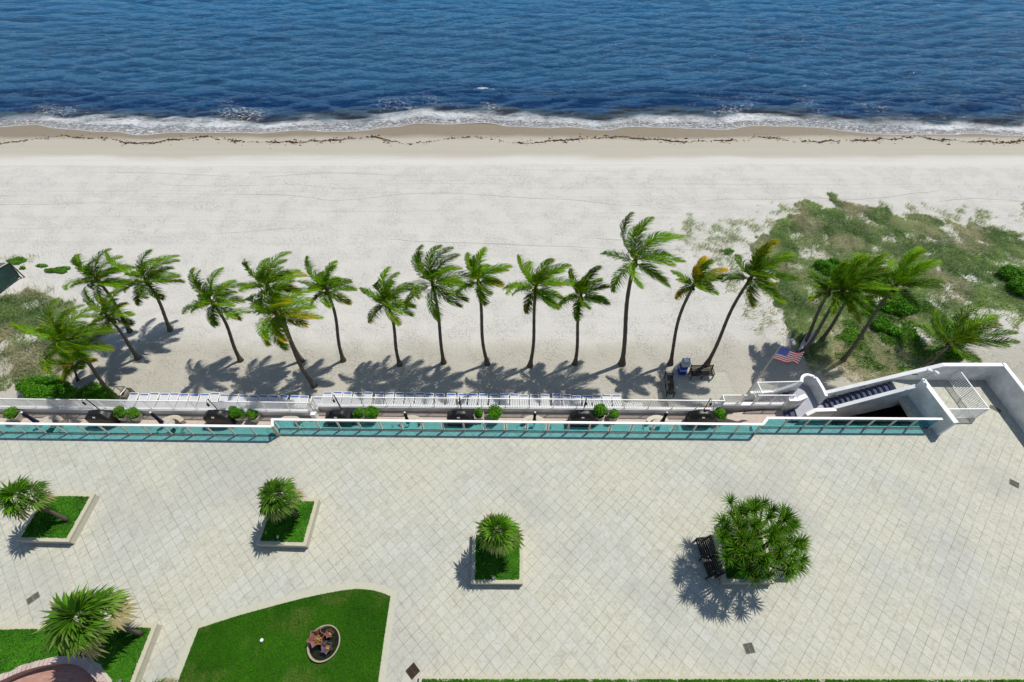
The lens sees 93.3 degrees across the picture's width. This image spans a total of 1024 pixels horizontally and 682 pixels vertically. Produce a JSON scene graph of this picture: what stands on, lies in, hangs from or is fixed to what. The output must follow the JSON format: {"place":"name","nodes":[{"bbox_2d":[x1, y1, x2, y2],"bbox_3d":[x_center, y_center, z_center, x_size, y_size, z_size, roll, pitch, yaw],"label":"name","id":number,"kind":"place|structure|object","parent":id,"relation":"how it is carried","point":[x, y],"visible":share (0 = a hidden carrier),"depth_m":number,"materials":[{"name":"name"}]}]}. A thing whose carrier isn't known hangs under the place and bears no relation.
{"place":"outdoors","nodes":[
{"label":"outdoors","id":0,"kind":"place"},
{"bbox_2d":[0,252,57,300],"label":"sparse dune grass","id":1,"kind":"structure","parent":0,"point":[29,276],"depth_m":40.52,"materials":[{"name":"plant"}]},
{"bbox_2d":[0,285,118,389],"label":"dune grass","id":2,"kind":"structure","parent":0,"point":[7,313],"depth_m":37.21,"materials":[{"name":"plant"}]},
{"bbox_2d":[0,409,830,433],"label":"terrace paving","id":3,"kind":"structure","parent":0,"point":[752,417],"depth_m":31.32,"materials":[{"name":"tile"}]},
{"bbox_2d":[2,406,23,420],"bbox_3d":[-32.128,4.685,31.094,0.948,1.085,0.912,0,51,0],"label":"plant pot","id":4,"kind":"object","parent":3,"relation":"on","point":[13,413],"visible":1,"depth_m":30.93,"materials":[{"name":"stone"}]},
{"bbox_2d":[33,418,55,431],"bbox_3d":[-29.469,5.556,30.630,1.060,0.727,1.060,0,51,0],"label":"round table","id":5,"kind":"object","parent":3,"relation":"on","point":[44,427],"visible":0.64,"depth_m":30.33,"materials":[{"name":"beige plastic"}]},
{"bbox_2d":[84,409,120,426],"bbox_3d":[-26.168,4.829,30.806,1.675,1.315,0.747,0,51,0],"label":"covered grill","id":6,"kind":"object","parent":3,"relation":"on","point":[98,416],"visible":0.9,"depth_m":30.47,"materials":[{"name":"black plastic"}]},
{"bbox_2d":[113,405,129,420],"bbox_3d":[-25.110,4.642,31.088,0.879,1.150,0.808,0,51,0],"label":"plant pot","id":7,"kind":"object","parent":3,"relation":"on","point":[119,411],"visible":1,"depth_m":30.86,"materials":[{"name":"stone"}]},
{"bbox_2d":[125,407,143,421],"bbox_3d":[-24.254,4.705,31.086,0.878,1.074,0.715,24,55,18],"label":"plant pot","id":8,"kind":"object","parent":3,"relation":"on","point":[134,414],"visible":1,"depth_m":30.90,"materials":[{"name":"stone"}]},
{"bbox_2d":[156,418,177,432],"bbox_3d":[-21.733,5.556,30.630,1.060,0.727,1.060,0,51,0],"label":"round table","id":9,"kind":"object","parent":3,"relation":"on","point":[162,429],"visible":0.72,"depth_m":30.29,"materials":[{"name":"beige plastic"}]},
{"bbox_2d":[203,409,235,424],"bbox_3d":[-18.713,4.836,30.807,1.685,1.305,0.733,0,51,0],"label":"covered grill","id":10,"kind":"object","parent":3,"relation":"on","point":[216,417],"visible":0.85,"depth_m":30.49,"materials":[{"name":"fabric"}]},
{"bbox_2d":[228,406,244,421],"bbox_3d":[-17.578,4.633,31.014,0.841,1.275,0.855,-21,54,-16],"label":"plant pot","id":11,"kind":"object","parent":3,"relation":"on","point":[236,413],"visible":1,"depth_m":30.70,"materials":[{"name":"stone"}]},
{"bbox_2d":[245,409,260,422],"bbox_3d":[-16.594,4.794,31.054,0.778,1.012,0.752,0,51,0],"label":"plant pot","id":12,"kind":"object","parent":3,"relation":"on","point":[254,416],"visible":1,"depth_m":30.86,"materials":[{"name":"stone"}]},
{"bbox_2d":[325,409,354,426],"bbox_3d":[-11.018,4.836,30.813,1.704,1.297,0.754,0,51,0],"label":"covered grill","id":13,"kind":"object","parent":3,"relation":"on","point":[339,414],"visible":0.85,"depth_m":30.50,"materials":[{"name":"black plastic"}]},
{"bbox_2d":[363,405,378,418],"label":"shrub","id":14,"kind":"object","parent":3,"relation":"on","point":[372,412],"visible":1,"depth_m":30.74,"materials":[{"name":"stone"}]},
{"bbox_2d":[488,403,502,419],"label":"shrub","id":15,"kind":"object","parent":3,"relation":"on","point":[495,412],"visible":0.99,"depth_m":30.75,"materials":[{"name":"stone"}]},
{"bbox_2d":[568,409,595,426],"bbox_3d":[4.485,4.833,30.807,1.657,1.309,0.731,0,51,0],"label":"covered grill","id":16,"kind":"object","parent":3,"relation":"on","point":[582,415],"visible":0.9,"depth_m":30.42,"materials":[{"name":"black plastic"}]},
{"bbox_2d":[593,403,606,420],"bbox_3d":[5.636,4.509,30.938,1.011,1.550,1.036,0,51,0],"label":"plant pot","id":17,"kind":"object","parent":3,"relation":"on","point":[600,410],"visible":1,"depth_m":30.56,"materials":[{"name":"stone"}]},
{"bbox_2d":[685,409,715,426],"bbox_3d":[12.063,4.835,30.809,1.672,1.303,0.731,0,51,0],"label":"covered grill","id":18,"kind":"object","parent":3,"relation":"on","point":[704,416],"visible":0.94,"depth_m":30.46,"materials":[{"name":"fabric"}]},
{"bbox_2d":[713,407,726,420],"bbox_3d":[13.337,4.755,31.055,0.848,1.060,0.949,-31,58,-22],"label":"plant pot","id":19,"kind":"object","parent":3,"relation":"on","point":[720,413],"visible":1,"depth_m":30.83,"materials":[{"name":"stone"}]},
{"bbox_2d":[781,394,807,410],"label":"pier wall","id":20,"kind":"structure","parent":3,"relation":"on","point":[790,403],"depth_m":31.18,"materials":[{"name":"paint"}]},
{"bbox_2d":[797,408,836,423],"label":"landing parapet","id":21,"kind":"structure","parent":3,"relation":"on","point":[822,412],"depth_m":30.58,"materials":[{"name":"paint"}]},
{"bbox_2d":[758,382,893,421],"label":"staircase","id":22,"kind":"structure","parent":3,"relation":"on","point":[809,403],"depth_m":31.46,"materials":[{"name":"white paint"}]},
{"bbox_2d":[831,384,916,416],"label":"parapet","id":23,"kind":"structure","parent":22,"relation":"on","point":[887,399],"depth_m":30.00,"materials":[{"name":"paint"}]},
{"bbox_2d":[825,363,943,405],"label":"parapet","id":24,"kind":"structure","parent":22,"relation":"on","point":[918,374],"depth_m":30.15,"materials":[{"name":"paint"}]},
{"bbox_2d":[822,399,912,425],"bbox_3d":[23.900,5.038,29.989,7.200,2.410,4.200,0,51,0],"label":"store recess","id":25,"kind":"object","parent":3,"relation":"on","point":[896,411],"visible":0.07,"depth_m":31.40,"materials":[{"name":"paint"}]},
{"bbox_2d":[447,409,473,426],"bbox_3d":[-3.317,4.836,30.806,1.691,1.307,0.747,0,51,0],"label":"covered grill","id":26,"kind":"object","parent":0,"point":[459,414],"visible":0.89,"depth_m":30.42,"materials":[{"name":"fabric"}]},
{"bbox_2d":[0,380,1023,681],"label":"plaza paving","id":27,"kind":"structure","parent":0,"point":[916,546],"depth_m":24.04,"materials":[{"name":"stone"}]},
{"bbox_2d":[9,664,96,681],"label":"bay paving","id":28,"kind":"structure","parent":27,"relation":"on","point":[67,673],"depth_m":20.60,"materials":[{"name":"brick"}]},
{"bbox_2d":[0,656,106,681],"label":"alcove wall","id":29,"kind":"structure","parent":27,"relation":"on","point":[94,672],"depth_m":20.44,"materials":[{"name":"concrete"}]},
{"bbox_2d":[16,493,99,543],"bbox_3d":[-22.971,8.946,24.484,2.666,0.581,2.452,0,51,0],"label":"raised planter","id":30,"kind":"object","parent":27,"relation":"on","point":[77,509],"visible":0.89,"depth_m":24.22,"materials":[{"name":"stone"}]},
{"bbox_2d":[0,473,69,523],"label":"fan palm","id":31,"kind":"object","parent":30,"relation":"in","point":[11,490],"visible":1,"depth_m":22.45,"materials":[{"name":"green plant"}]},
{"bbox_2d":[0,623,162,681],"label":"raised planter","id":32,"kind":"object","parent":27,"relation":"on","point":[127,656],"visible":0.7,"depth_m":20.76,"materials":[{"name":"stone"}]},
{"bbox_2d":[30,582,144,661],"bbox_3d":[-17.035,11.550,19.758,3.033,4.073,2.833,0,51,0],"label":"fan palm","id":33,"kind":"object","parent":32,"relation":"in","point":[90,605],"visible":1,"depth_m":18.98,"materials":[{"name":"green plant"}]},
{"bbox_2d":[0,422,278,436],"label":"glass balustrade","id":34,"kind":"object","parent":27,"relation":"on","point":[164,426],"visible":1,"depth_m":26.92,"materials":[{"name":"glass"}]},
{"bbox_2d":[178,588,389,681],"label":"lawn grass","id":35,"kind":"structure","parent":27,"relation":"on","point":[291,659],"depth_m":21.32,"materials":[{"name":"plant"}]},
{"bbox_2d":[307,624,339,662],"bbox_3d":[-8.271,13.297,21.266,1.408,0.155,1.430,0,51,0],"label":"round basin","id":36,"kind":"object","parent":35,"relation":"on","point":[315,654],"visible":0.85,"depth_m":21.17,"materials":[{"name":"stone"}]},
{"bbox_2d":[307,627,324,647],"bbox_3d":[-8.529,13.045,21.215,0.752,0.460,0.788,0,51,0],"label":"flower","id":37,"kind":"object","parent":36,"relation":"in","point":[316,637],"visible":1,"depth_m":21.21,"materials":[{"name":"pink plant"}]},
{"bbox_2d":[172,582,397,681],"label":"lawn edging","id":38,"kind":"object","parent":27,"relation":"on","point":[391,593],"visible":0.98,"depth_m":22.14,"materials":[{"name":"concrete"}]},
{"bbox_2d":[256,498,320,547],"bbox_3d":[-11.207,9.117,24.347,2.508,0.581,2.409,0,51,0],"label":"raised planter","id":39,"kind":"object","parent":27,"relation":"on","point":[291,531],"visible":0.7,"depth_m":23.95,"materials":[{"name":"stone"}]},
{"bbox_2d":[256,476,306,521],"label":"fan palm","id":40,"kind":"object","parent":39,"relation":"in","point":[268,496],"visible":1,"depth_m":22.31,"materials":[{"name":"green plant"}]},
{"bbox_2d":[406,662,419,679],"bbox_3d":[-4.248,14.126,20.703,0.450,0.014,0.450,-38,61,-26],"label":"drain grate","id":41,"kind":"object","parent":27,"relation":"on","point":[412,671],"visible":1,"depth_m":20.71,"materials":[{"name":"metal"}]},
{"bbox_2d":[471,531,522,584],"bbox_3d":[-0.687,10.436,23.300,2.487,0.568,2.381,0,51,0],"label":"raised planter","id":42,"kind":"object","parent":27,"relation":"on","point":[506,569],"visible":0.73,"depth_m":22.86,"materials":[{"name":"stone"}]},
{"bbox_2d":[474,512,524,556],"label":"fan palm","id":43,"kind":"object","parent":42,"relation":"in","point":[507,530],"visible":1,"depth_m":21.28,"materials":[{"name":"green plant"}]},
{"bbox_2d":[271,418,762,436],"bbox_3d":[0.232,4.891,27.368,27.509,1.144,0.633,0,51,0],"label":"glass balustrade","id":44,"kind":"object","parent":27,"relation":"on","point":[294,420],"visible":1,"depth_m":27.04,"materials":[{"name":"glass"}]},
{"bbox_2d":[693,535,725,579],"bbox_3d":[9.391,10.338,23.150,0.713,0.941,1.750,-5,52,-4],"label":"park bench","id":45,"kind":"object","parent":27,"relation":"on","point":[705,557],"visible":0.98,"depth_m":23.09,"materials":[{"name":"metal"}]},
{"bbox_2d":[419,676,1023,681],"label":"hedge planter","id":46,"kind":"object","parent":27,"relation":"on","point":[721,678],"visible":1,"depth_m":20.28,"materials":[{"name":"stone"}]},
{"bbox_2d":[713,531,773,584],"bbox_3d":[11.154,10.415,23.314,2.673,0.574,2.367,0,51,0],"label":"raised planter","id":47,"kind":"object","parent":27,"relation":"on","point":[731,575],"visible":0.31,"depth_m":22.78,"materials":[{"name":"stone"}]},
{"bbox_2d":[708,489,812,589],"bbox_3d":[10.912,9.018,21.730,4.540,4.261,4.285,0,51,0],"label":"screw pine","id":48,"kind":"object","parent":47,"relation":"in","point":[759,557],"visible":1,"depth_m":20.87,"materials":[{"name":"green plant"}]},
{"bbox_2d":[756,416,942,433],"bbox_3d":[19.008,4.801,27.440,10.285,1.144,0.602,0,51,0],"label":"glass balustrade","id":49,"kind":"object","parent":27,"relation":"on","point":[852,419],"visible":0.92,"depth_m":27.12,"materials":[{"name":"glass"}]},
{"bbox_2d":[947,370,989,418],"bbox_3d":[25.942,3.158,28.790,2.533,1.092,2.733,0,51,0],"label":"landing rail","id":50,"kind":"object","parent":27,"relation":"on","point":[973,410],"visible":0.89,"depth_m":28.25,"materials":[{"name":"metal"}]},
{"bbox_2d":[0,119,1023,408],"bbox_3d":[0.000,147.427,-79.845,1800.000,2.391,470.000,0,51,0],"label":"beach sand","id":51,"kind":"structure","parent":0,"point":[362,209],"depth_m":45.88,"materials":[{"name":"sand"}]},
{"bbox_2d":[0,260,24,292],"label":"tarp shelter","id":52,"kind":"object","parent":51,"relation":"on","point":[9,271],"visible":1,"depth_m":40.25,"materials":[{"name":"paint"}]},
{"bbox_2d":[14,374,73,402],"bbox_3d":[-32.740,3.239,33.779,3.720,1.334,2.458,25,55,18],"label":"hedge bush","id":53,"kind":"object","parent":51,"relation":"on","point":[38,386],"visible":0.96,"depth_m":33.36,"materials":[{"name":"green plant"}]},
{"bbox_2d":[44,266,70,272],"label":"creeping plant","id":54,"kind":"object","parent":51,"relation":"on","point":[60,269],"visible":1,"depth_m":41.81,"materials":[{"name":"green plant"}]},
{"bbox_2d":[9,297,117,396],"bbox_3d":[-27.229,0.953,31.419,4.438,8.039,4.559,-30,57,-22],"label":"coconut palm","id":55,"kind":"object","parent":51,"relation":"on","point":[78,348],"visible":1,"depth_m":29.57,"materials":[{"name":"green plant"}]},
{"bbox_2d":[54,387,81,405],"bbox_3d":[-30.488,3.936,33.308,1.855,1.192,1.679,0,51,0],"label":"hedge bush","id":56,"kind":"object","parent":51,"relation":"on","point":[69,393],"visible":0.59,"depth_m":33.15,"materials":[{"name":"green plant"}]},
{"bbox_2d":[39,352,98,380],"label":"coconut palm","id":57,"kind":"object","parent":51,"relation":"on","point":[67,367],"visible":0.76,"depth_m":33.03,"materials":[{"name":"green plant"}]},
{"bbox_2d":[75,381,117,405],"bbox_3d":[-28.739,3.684,33.380,2.200,1.392,2.291,-33,59,-24],"label":"hedge bush","id":58,"kind":"object","parent":51,"relation":"on","point":[97,391],"visible":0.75,"depth_m":33.15,"materials":[{"name":"green plant"}]},
{"bbox_2d":[62,248,136,333],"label":"coconut palm","id":59,"kind":"object","parent":51,"relation":"on","point":[94,276],"visible":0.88,"depth_m":33.59,"materials":[{"name":"green plant"}]},
{"bbox_2d":[73,286,140,360],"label":"coconut palm","id":60,"kind":"object","parent":51,"relation":"on","point":[110,308],"visible":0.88,"depth_m":32.72,"materials":[{"name":"green plant"}]},
{"bbox_2d":[109,386,134,399],"bbox_3d":[-26.981,3.734,33.532,0.990,0.966,0.934,0,51,0],"label":"wire cart","id":61,"kind":"object","parent":51,"relation":"on","point":[122,394],"visible":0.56,"depth_m":33.46,"materials":[{"name":"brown metal"}]},
{"bbox_2d":[105,248,185,331],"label":"coconut palm","id":62,"kind":"object","parent":51,"relation":"on","point":[154,275],"visible":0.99,"depth_m":33.70,"materials":[{"name":"green plant"}]},
{"bbox_2d":[0,405,314,415],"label":"wall","id":63,"kind":"structure","parent":51,"relation":"on","point":[157,410],"depth_m":31.44,"materials":[{"name":"paint"}]},
{"bbox_2d":[0,398,313,410],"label":"picket fence","id":64,"kind":"object","parent":63,"relation":"on","point":[29,402],"visible":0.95,"depth_m":30.95,"materials":[{"name":"white paint"}]},
{"bbox_2d":[181,267,245,362],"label":"coconut palm","id":65,"kind":"object","parent":51,"relation":"on","point":[218,290],"visible":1,"depth_m":31.57,"materials":[{"name":"green plant"}]},
{"bbox_2d":[237,251,308,363],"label":"coconut palm","id":66,"kind":"object","parent":51,"relation":"on","point":[261,272],"visible":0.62,"depth_m":30.68,"materials":[{"name":"green plant"}]},
{"bbox_2d":[225,266,323,388],"bbox_3d":[-14.068,-0.362,31.382,5.290,9.840,4.619,-19,54,-14],"label":"coconut palm","id":67,"kind":"object","parent":51,"relation":"on","point":[294,316],"visible":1,"depth_m":29.02,"materials":[{"name":"green plant"}]},
{"bbox_2d":[297,255,356,362],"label":"coconut palm","id":68,"kind":"object","parent":51,"relation":"on","point":[322,280],"visible":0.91,"depth_m":30.83,"materials":[{"name":"green plant"}]},
{"bbox_2d":[359,266,417,366],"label":"coconut palm","id":69,"kind":"object","parent":51,"relation":"on","point":[384,296],"visible":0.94,"depth_m":30.98,"materials":[{"name":"green plant"}]},
{"bbox_2d":[404,244,473,364],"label":"coconut palm","id":70,"kind":"object","parent":51,"relation":"on","point":[435,273],"visible":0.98,"depth_m":30.08,"materials":[{"name":"green plant"}]},
{"bbox_2d":[455,246,512,366],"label":"coconut palm","id":71,"kind":"object","parent":51,"relation":"on","point":[474,268],"visible":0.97,"depth_m":30.01,"materials":[{"name":"green plant"}]},
{"bbox_2d":[1,133,1023,148],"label":"seaweed","id":72,"kind":"object","parent":51,"relation":"on","point":[643,138],"visible":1,"depth_m":56.80,"materials":[{"name":"plant"}]},
{"bbox_2d":[314,404,716,413],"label":"wall","id":73,"kind":"structure","parent":51,"relation":"on","point":[472,408],"depth_m":31.53,"materials":[{"name":"paint"}]},
{"bbox_2d":[310,396,724,409],"bbox_3d":[0.359,4.006,31.076,26.275,1.042,0.394,0,51,0],"label":"picket fence","id":74,"kind":"object","parent":73,"relation":"on","point":[434,405],"visible":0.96,"depth_m":30.99,"materials":[{"name":"white paint"}]},
{"bbox_2d":[502,253,579,367],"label":"coconut palm","id":75,"kind":"object","parent":51,"relation":"on","point":[544,276],"visible":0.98,"depth_m":29.99,"materials":[{"name":"green plant"}]},
{"bbox_2d":[556,265,610,365],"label":"coconut palm","id":76,"kind":"object","parent":51,"relation":"on","point":[585,283],"visible":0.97,"depth_m":30.71,"materials":[{"name":"green plant"}]},
{"bbox_2d":[600,211,686,366],"bbox_3d":[7.974,-2.888,31.728,4.688,12.387,4.512,-24,55,-18],"label":"coconut palm","id":77,"kind":"object","parent":51,"relation":"on","point":[657,255],"visible":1,"depth_m":28.75,"materials":[{"name":"green plant"}]},
{"bbox_2d":[660,372,734,406],"bbox_3d":[13.177,3.740,34.217,4.788,0.390,3.409,0,51,0],"label":"paved pad","id":78,"kind":"object","parent":51,"relation":"on","point":[717,386],"visible":0.57,"depth_m":34.27,"materials":[{"name":"concrete"}]},
{"bbox_2d":[664,370,675,396],"bbox_3d":[11.049,3.021,33.946,0.713,0.941,1.620,5,52,4],"label":"park bench","id":79,"kind":"object","parent":78,"relation":"on","point":[670,385],"visible":1,"depth_m":33.91,"materials":[{"name":"metal"}]},
{"bbox_2d":[678,358,690,374],"bbox_3d":[12.333,1.826,34.601,0.570,1.480,0.538,0,51,0],"label":"cooler","id":80,"kind":"object","parent":78,"relation":"on","point":[685,364],"visible":1,"depth_m":34.39,"materials":[{"name":"blue plastic"}]},
{"bbox_2d":[688,364,714,379],"bbox_3d":[13.580,2.225,34.583,1.620,0.940,0.710,0,51,0],"label":"park bench","id":81,"kind":"object","parent":78,"relation":"on","point":[701,371],"visible":1,"depth_m":34.52,"materials":[{"name":"metal"}]},
{"bbox_2d":[667,255,727,365],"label":"coconut palm","id":82,"kind":"object","parent":51,"relation":"on","point":[701,280],"visible":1,"depth_m":30.21,"materials":[{"name":"green plant"}]},
{"bbox_2d":[725,400,756,401],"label":"beach walk","id":83,"kind":"structure","parent":51,"relation":"on","point":[743,401],"depth_m":33.28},
{"bbox_2d":[741,344,782,401],"bbox_3d":[15.555,2.481,30.715,0.139,7.331,0.124,0,51,0],"label":"flagpole","id":84,"kind":"object","parent":83,"relation":"on","point":[751,387],"visible":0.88,"depth_m":30.07,"materials":[{"name":"metal"}]},
{"bbox_2d":[773,348,804,364],"bbox_3d":[16.400,0.914,28.571,1.600,1.325,0.281,0,51,0],"label":"flag","id":85,"kind":"object","parent":84,"relation":"attached to","point":[785,355],"visible":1,"depth_m":28.60,"materials":[{"name":"multicoloured fabric"}]},
{"bbox_2d":[713,402,782,413],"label":"wall","id":86,"kind":"structure","parent":51,"relation":"on","point":[738,407],"depth_m":31.74,"materials":[{"name":"paint"}]},
{"bbox_2d":[718,395,746,405],"bbox_3d":[14.230,3.902,31.160,1.590,1.042,0.382,0,51,0],"label":"picket fence","id":87,"kind":"object","parent":86,"relation":"on","point":[724,398],"visible":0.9,"depth_m":31.15,"materials":[{"name":"metal"}]},
{"bbox_2d":[752,395,795,403],"bbox_3d":[16.920,3.775,31.262,2.410,1.040,0.055,0,51,0],"label":"picket fence","id":88,"kind":"object","parent":86,"relation":"on","point":[771,401],"visible":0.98,"depth_m":31.18,"materials":[{"name":"metal"}]},
{"bbox_2d":[704,239,800,364],"bbox_3d":[15.533,-2.302,32.179,3.943,10.870,4.452,-36,60,-25],"label":"coconut palm","id":89,"kind":"object","parent":51,"relation":"on","point":[756,267],"visible":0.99,"depth_m":29.45,"materials":[{"name":"green plant"}]},
{"bbox_2d":[745,382,801,399],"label":"step wall","id":90,"kind":"structure","parent":51,"relation":"on","point":[787,389],"depth_m":32.61,"materials":[{"name":"paint"}]},
{"bbox_2d":[751,381,800,390],"bbox_3d":[17.510,3.003,32.136,2.830,1.161,0.055,0,51,0],"label":"picket fence","id":91,"kind":"object","parent":90,"relation":"on","point":[775,385],"visible":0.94,"depth_m":31.97,"materials":[{"name":"metal"}]},
{"bbox_2d":[796,373,827,403],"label":"curved wall","id":92,"kind":"structure","parent":51,"relation":"on","point":[813,383],"depth_m":31.91,"materials":[{"name":"paint"}]},
{"bbox_2d":[813,257,841,274],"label":"dune bush","id":93,"kind":"object","parent":51,"relation":"on","point":[831,264],"visible":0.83,"depth_m":41.18,"materials":[{"name":"green plant"}]},
{"bbox_2d":[799,258,865,346],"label":"coconut palm","id":94,"kind":"object","parent":51,"relation":"on","point":[840,270],"visible":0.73,"depth_m":32.18,"materials":[{"name":"green plant"}]},
{"bbox_2d":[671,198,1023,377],"bbox_3d":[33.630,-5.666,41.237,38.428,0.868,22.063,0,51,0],"label":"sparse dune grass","id":95,"kind":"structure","parent":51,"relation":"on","point":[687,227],"depth_m":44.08,"materials":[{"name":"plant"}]},
{"bbox_2d":[835,327,864,342],"bbox_3d":[25.680,-0.427,36.841,2.174,0.588,1.342,-21,54,-16],"label":"dune bush","id":96,"kind":"object","parent":51,"relation":"on","point":[850,334],"visible":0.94,"depth_m":36.71,"materials":[{"name":"green plant"}]},
{"bbox_2d":[800,253,900,354],"bbox_3d":[22.403,-2.275,33.099,4.559,8.896,4.649,0,51,0],"label":"coconut palm","id":97,"kind":"object","parent":51,"relation":"on","point":[856,279],"visible":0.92,"depth_m":31.15,"materials":[{"name":"green plant"}]},
{"bbox_2d":[818,252,896,341],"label":"coconut palm","id":98,"kind":"object","parent":51,"relation":"on","point":[877,260],"visible":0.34,"depth_m":32.58,"materials":[{"name":"green plant"}]},
{"bbox_2d":[871,317,902,335],"bbox_3d":[28.842,-1.204,37.194,2.218,0.934,1.653,23,55,17],"label":"dune bush","id":99,"kind":"object","parent":51,"relation":"on","point":[885,324],"visible":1,"depth_m":36.93,"materials":[{"name":"green plant"}]},
{"bbox_2d":[840,245,945,363],"bbox_3d":[24.861,-2.445,32.667,4.142,9.990,4.198,0,51,0],"label":"coconut palm","id":100,"kind":"object","parent":51,"relation":"on","point":[906,278],"visible":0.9,"depth_m":30.16,"materials":[{"name":"green plant"}]},
{"bbox_2d":[879,291,922,316],"bbox_3d":[30.963,-2.959,38.446,3.361,1.107,2.453,0,51,0],"label":"dune bush","id":101,"kind":"object","parent":51,"relation":"on","point":[901,307],"visible":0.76,"depth_m":38.04,"materials":[{"name":"green plant"}]},
{"bbox_2d":[835,300,979,374],"bbox_3d":[30.436,-0.509,37.036,13.303,0.577,7.367,0,51,0],"label":"dune creeper","id":102,"kind":"object","parent":51,"relation":"on","point":[910,331],"visible":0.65,"depth_m":36.48,"materials":[{"name":"green plant"}]},
{"bbox_2d":[897,363,1023,431],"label":"boundary wall","id":103,"kind":"structure","parent":51,"relation":"on","point":[1005,384],"depth_m":28.97,"materials":[{"name":"paint"}]},
{"bbox_2d":[911,301,1020,367],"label":"coconut palm","id":104,"kind":"object","parent":51,"relation":"on","point":[964,336],"visible":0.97,"depth_m":33.53,"materials":[{"name":"green plant"}]},
{"bbox_2d":[998,264,1023,296],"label":"dune bush","id":105,"kind":"object","parent":51,"relation":"on","point":[1013,275],"visible":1,"depth_m":40.03,"materials":[{"name":"green plant"}]},
{"bbox_2d":[0,0,1023,135],"bbox_3d":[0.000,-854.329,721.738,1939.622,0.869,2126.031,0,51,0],"label":"sea","id":106,"kind":"structure","parent":0,"point":[882,65],"depth_m":70.97,"materials":[{"name":"liquid"}]},
{"bbox_2d":[750,191,1023,381],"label":"dune grass","id":107,"kind":"structure","parent":0,"point":[1001,294],"depth_m":41.60,"materials":[{"name":"plant"}]},
{"bbox_2d":[908,380,958,434],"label":"stair wall","id":108,"kind":"structure","parent":0,"point":[927,401],"depth_m":27.87,"materials":[{"name":"paint"}]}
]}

